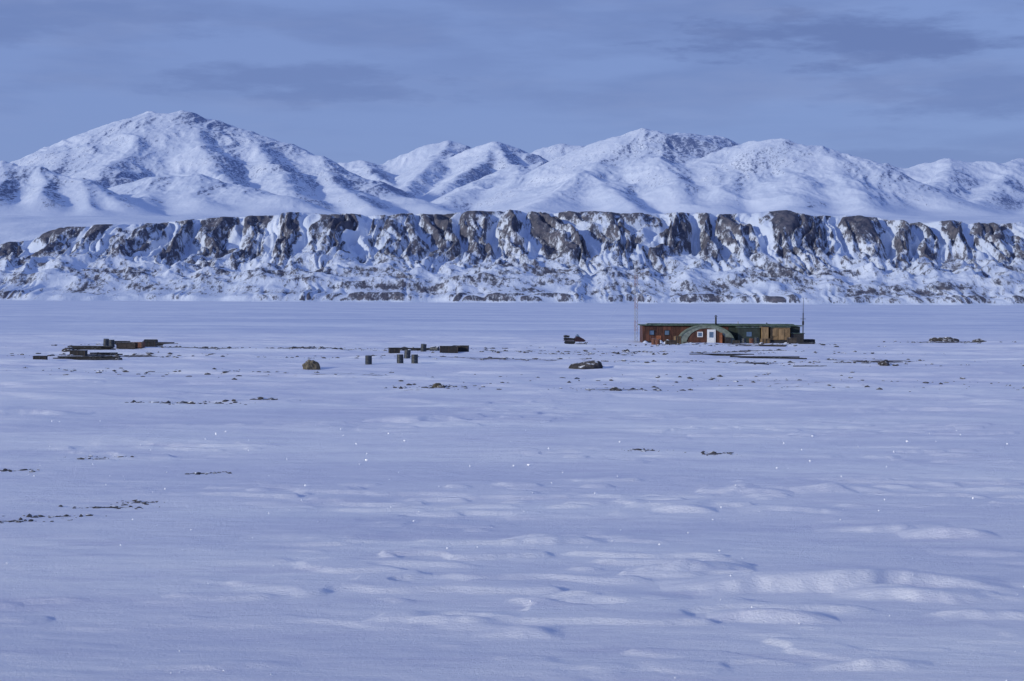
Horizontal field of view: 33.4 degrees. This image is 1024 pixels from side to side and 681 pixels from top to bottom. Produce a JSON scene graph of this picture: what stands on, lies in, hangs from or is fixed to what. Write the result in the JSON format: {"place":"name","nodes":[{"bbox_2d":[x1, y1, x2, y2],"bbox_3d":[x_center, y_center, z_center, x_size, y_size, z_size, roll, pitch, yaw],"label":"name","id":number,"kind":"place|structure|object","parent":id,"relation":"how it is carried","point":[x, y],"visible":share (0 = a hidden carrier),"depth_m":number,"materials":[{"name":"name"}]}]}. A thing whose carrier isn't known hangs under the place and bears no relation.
{"place":"outdoors","nodes":[
{"label":"outdoors","id":0,"kind":"place"},
{"bbox_2d":[144,339,165,343],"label":"cargo sled","id":1,"kind":"object","parent":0,"point":[152,340],"visible":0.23,"depth_m":211.81,"materials":[{"name":"brown wood"}]},
{"bbox_2d":[0,300,1023,680],"bbox_3d":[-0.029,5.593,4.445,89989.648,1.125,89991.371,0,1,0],"label":"snow ground","id":2,"kind":"structure","parent":0,"point":[342,572],"depth_m":50.23,"materials":[{"name":"white snow"}]},
{"bbox_2d":[33,356,47,359],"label":"wooden crate","id":3,"kind":"object","parent":2,"relation":"on","point":[41,357],"visible":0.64,"depth_m":158.83,"materials":[{"name":"brown wood"}]},
{"bbox_2d":[62,347,73,351],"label":"boulder","id":4,"kind":"object","parent":2,"relation":"on","point":[67,349],"visible":0.8,"depth_m":173.72,"materials":[{"name":"grey stone"}]},
{"bbox_2d":[69,350,87,355],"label":"wooden crate","id":5,"kind":"object","parent":2,"relation":"on","point":[79,352],"visible":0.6,"depth_m":166.15,"materials":[{"name":"brown wood"}]},
{"bbox_2d":[53,356,121,359],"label":"lumber pile","id":6,"kind":"object","parent":2,"relation":"on","point":[89,357],"visible":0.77,"depth_m":161.58,"materials":[{"name":"brown wood"}]},
{"bbox_2d":[68,346,115,349],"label":"lumber pile","id":7,"kind":"object","parent":2,"relation":"on","point":[93,347],"visible":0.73,"depth_m":179.21,"materials":[{"name":"brown wood"}]},
{"bbox_2d":[103,338,108,345],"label":"fuel drum","id":8,"kind":"object","parent":2,"relation":"on","point":[105,342],"visible":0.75,"depth_m":185.46,"materials":[{"name":"paint"}]},
{"bbox_2d":[90,352,122,354],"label":"lumber pile","id":9,"kind":"object","parent":2,"relation":"on","point":[104,353],"visible":0.99,"depth_m":169.31,"materials":[{"name":"wood"}]},
{"bbox_2d":[109,340,114,346],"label":"fuel drum","id":10,"kind":"object","parent":2,"relation":"on","point":[111,342],"visible":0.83,"depth_m":184.11,"materials":[{"name":"paint"}]},
{"bbox_2d":[116,342,135,348],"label":"wooden crate","id":11,"kind":"object","parent":2,"relation":"on","point":[126,345],"visible":0.96,"depth_m":182.70,"materials":[{"name":"brown wood"}]},
{"bbox_2d":[134,342,144,348],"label":"drum","id":12,"kind":"object","parent":2,"relation":"on","point":[140,345],"visible":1,"depth_m":182.92,"materials":[{"name":"paint"}]},
{"bbox_2d":[142,341,156,346],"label":"wooden crate","id":13,"kind":"object","parent":2,"relation":"on","point":[150,343],"visible":0.66,"depth_m":186.04,"materials":[{"name":"brown wood"}]},
{"bbox_2d":[302,359,319,369],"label":"boulder","id":14,"kind":"object","parent":2,"relation":"on","point":[308,364],"visible":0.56,"depth_m":142.59,"materials":[{"name":"grey stone"}]},
{"bbox_2d":[365,355,371,364],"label":"fuel drum","id":15,"kind":"object","parent":2,"relation":"on","point":[368,359],"visible":1,"depth_m":152.70,"materials":[{"name":"paint"}]},
{"bbox_2d":[388,348,399,352],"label":"wooden crate","id":16,"kind":"object","parent":2,"relation":"on","point":[393,350],"visible":0.98,"depth_m":173.54,"materials":[{"name":"brown wood"}]},
{"bbox_2d":[397,354,403,362],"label":"fuel drum","id":17,"kind":"object","parent":2,"relation":"on","point":[400,357],"visible":0.96,"depth_m":154.13,"materials":[{"name":"paint"}]},
{"bbox_2d":[404,350,410,357],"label":"fuel drum","id":18,"kind":"object","parent":2,"relation":"on","point":[407,353],"visible":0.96,"depth_m":161.75,"materials":[{"name":"paint"}]},
{"bbox_2d":[411,354,417,363],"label":"fuel drum","id":19,"kind":"object","parent":2,"relation":"on","point":[414,358],"visible":0.84,"depth_m":154.34,"materials":[{"name":"paint"}]},
{"bbox_2d":[400,348,429,350],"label":"lumber pile","id":20,"kind":"object","parent":2,"relation":"on","point":[413,349],"visible":0.3,"depth_m":187.88,"materials":[{"name":"brown wood"}]},
{"bbox_2d":[421,344,426,351],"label":"fuel drum","id":21,"kind":"object","parent":2,"relation":"on","point":[423,347],"visible":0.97,"depth_m":182.34,"materials":[{"name":"paint"}]},
{"bbox_2d":[430,346,438,350],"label":"fuel drum","id":22,"kind":"object","parent":2,"relation":"on","point":[435,348],"visible":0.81,"depth_m":185.33,"materials":[{"name":"paint"}]},
{"bbox_2d":[432,383,443,387],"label":"boulder","id":23,"kind":"object","parent":2,"relation":"on","point":[437,385],"visible":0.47,"depth_m":112.06,"materials":[{"name":"grey stone"}]},
{"bbox_2d":[440,346,457,352],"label":"wooden crate","id":24,"kind":"object","parent":2,"relation":"on","point":[448,349],"visible":0.91,"depth_m":176.88,"materials":[{"name":"brown wood"}]},
{"bbox_2d":[452,345,468,351],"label":"wooden crate","id":25,"kind":"object","parent":2,"relation":"on","point":[463,348],"visible":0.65,"depth_m":178.48,"materials":[{"name":"brown wood"}]},
{"bbox_2d":[0,340,1023,522],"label":"gravel stones","id":26,"kind":"object","parent":2,"relation":"on","point":[261,398],"visible":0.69,"depth_m":134.03,"materials":[{"name":"grey stone"}]},
{"bbox_2d":[6,420,1023,680],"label":"ice crystals","id":27,"kind":"object","parent":2,"relation":"on","point":[438,486],"visible":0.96,"depth_m":52.83,"materials":[{"name":"white ice"}]},
{"bbox_2d":[563,334,587,343],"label":"snowmobile","id":28,"kind":"object","parent":2,"relation":"on","point":[577,338],"visible":1,"depth_m":224.48,"materials":[{"name":"black metal"}]},
{"bbox_2d":[569,360,602,368],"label":"boulder","id":29,"kind":"object","parent":2,"relation":"on","point":[594,364],"visible":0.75,"depth_m":147.28,"materials":[{"name":"grey stone"}]},
{"bbox_2d":[610,387,621,390],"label":"boulder","id":30,"kind":"object","parent":2,"relation":"on","point":[615,389],"visible":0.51,"depth_m":111.04,"materials":[{"name":"grey stone"}]},
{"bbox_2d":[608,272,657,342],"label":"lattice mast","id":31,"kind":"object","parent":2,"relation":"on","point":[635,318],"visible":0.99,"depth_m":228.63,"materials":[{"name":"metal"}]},
{"bbox_2d":[655,339,659,344],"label":"fuel drum","id":32,"kind":"object","parent":2,"relation":"on","point":[657,341],"visible":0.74,"depth_m":219.04,"materials":[{"name":"paint"}]},
{"bbox_2d":[665,340,676,344],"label":"wooden crate","id":33,"kind":"object","parent":2,"relation":"on","point":[671,342],"visible":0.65,"depth_m":218.39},
{"bbox_2d":[674,336,681,343],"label":"wooden crate","id":34,"kind":"object","parent":2,"relation":"on","point":[678,339],"visible":0.68,"depth_m":221.96,"materials":[{"name":"brown wood"}]},
{"bbox_2d":[689,354,753,355],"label":"lumber pile","id":35,"kind":"object","parent":2,"relation":"on","point":[722,354],"visible":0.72,"depth_m":178.93,"materials":[{"name":"brown wood"}]},
{"bbox_2d":[638,315,814,343],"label":"expedition hut","id":36,"kind":"object","parent":2,"relation":"on","point":[726,333],"visible":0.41,"depth_m":228.50,"materials":[{"name":"red paint"}]},
{"bbox_2d":[708,330,714,342],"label":"door leaf","id":37,"kind":"structure","parent":36,"relation":"in","point":[710,340],"depth_m":227.29,"materials":[{"name":"white paint"}]},
{"bbox_2d":[779,329,783,339],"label":"store door","id":38,"kind":"structure","parent":36,"relation":"in","point":[781,331],"depth_m":228.24,"materials":[{"name":"brown wood"}]},
{"bbox_2d":[737,362,768,364],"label":"lumber pile","id":39,"kind":"object","parent":2,"relation":"on","point":[754,363],"visible":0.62,"depth_m":156.76,"materials":[{"name":"wood"}]},
{"bbox_2d":[754,337,758,343],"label":"fuel drum","id":40,"kind":"object","parent":2,"relation":"on","point":[756,340],"visible":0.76,"depth_m":222.46,"materials":[{"name":"paint"}]},
{"bbox_2d":[760,339,769,343],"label":"wooden crate","id":41,"kind":"object","parent":2,"relation":"on","point":[765,341],"visible":0.6,"depth_m":220.79,"materials":[{"name":"brown wood"}]},
{"bbox_2d":[730,356,806,358],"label":"lumber pile","id":42,"kind":"object","parent":2,"relation":"on","point":[783,357],"visible":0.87,"depth_m":175.68,"materials":[{"name":"brown wood"}]},
{"bbox_2d":[755,345,786,346],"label":"lumber pile","id":43,"kind":"object","parent":2,"relation":"on","point":[773,345],"visible":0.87,"depth_m":214.67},
{"bbox_2d":[787,338,796,343],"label":"wooden crate","id":44,"kind":"object","parent":2,"relation":"on","point":[792,340],"visible":0.8,"depth_m":220.22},
{"bbox_2d":[802,313,803,341],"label":"radio mast","id":45,"kind":"object","parent":2,"relation":"on","point":[803,327],"visible":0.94,"depth_m":225.54,"materials":[{"name":"grey metal"}]},
{"bbox_2d":[796,342,814,343],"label":"lumber pile","id":46,"kind":"object","parent":2,"relation":"on","point":[805,342],"visible":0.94,"depth_m":217.61,"materials":[{"name":"brown wood"}]},
{"bbox_2d":[878,359,889,365],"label":"boulder","id":47,"kind":"object","parent":2,"relation":"on","point":[884,362],"visible":1,"depth_m":157.14,"materials":[{"name":"grey stone"}]},
{"bbox_2d":[932,337,958,341],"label":"boulder","id":48,"kind":"object","parent":2,"relation":"on","point":[944,339],"visible":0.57,"depth_m":247.18,"materials":[{"name":"grey stone"}]},
{"bbox_2d":[972,339,985,342],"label":"boulder","id":49,"kind":"object","parent":2,"relation":"on","point":[977,340],"visible":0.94,"depth_m":243.00,"materials":[{"name":"grey stone"}]},
{"bbox_2d":[0,110,1023,304],"bbox_3d":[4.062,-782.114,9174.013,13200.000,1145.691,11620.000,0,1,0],"label":"mountain range","id":50,"kind":"structure","parent":0,"point":[181,205],"depth_m":3998.55,"materials":[{"name":"white snow"}]},
{"bbox_2d":[0,0,1023,167],"label":"sky","id":51,"kind":"structure","parent":0,"point":[898,83],"materials":[{"name":"blue"}]}
]}

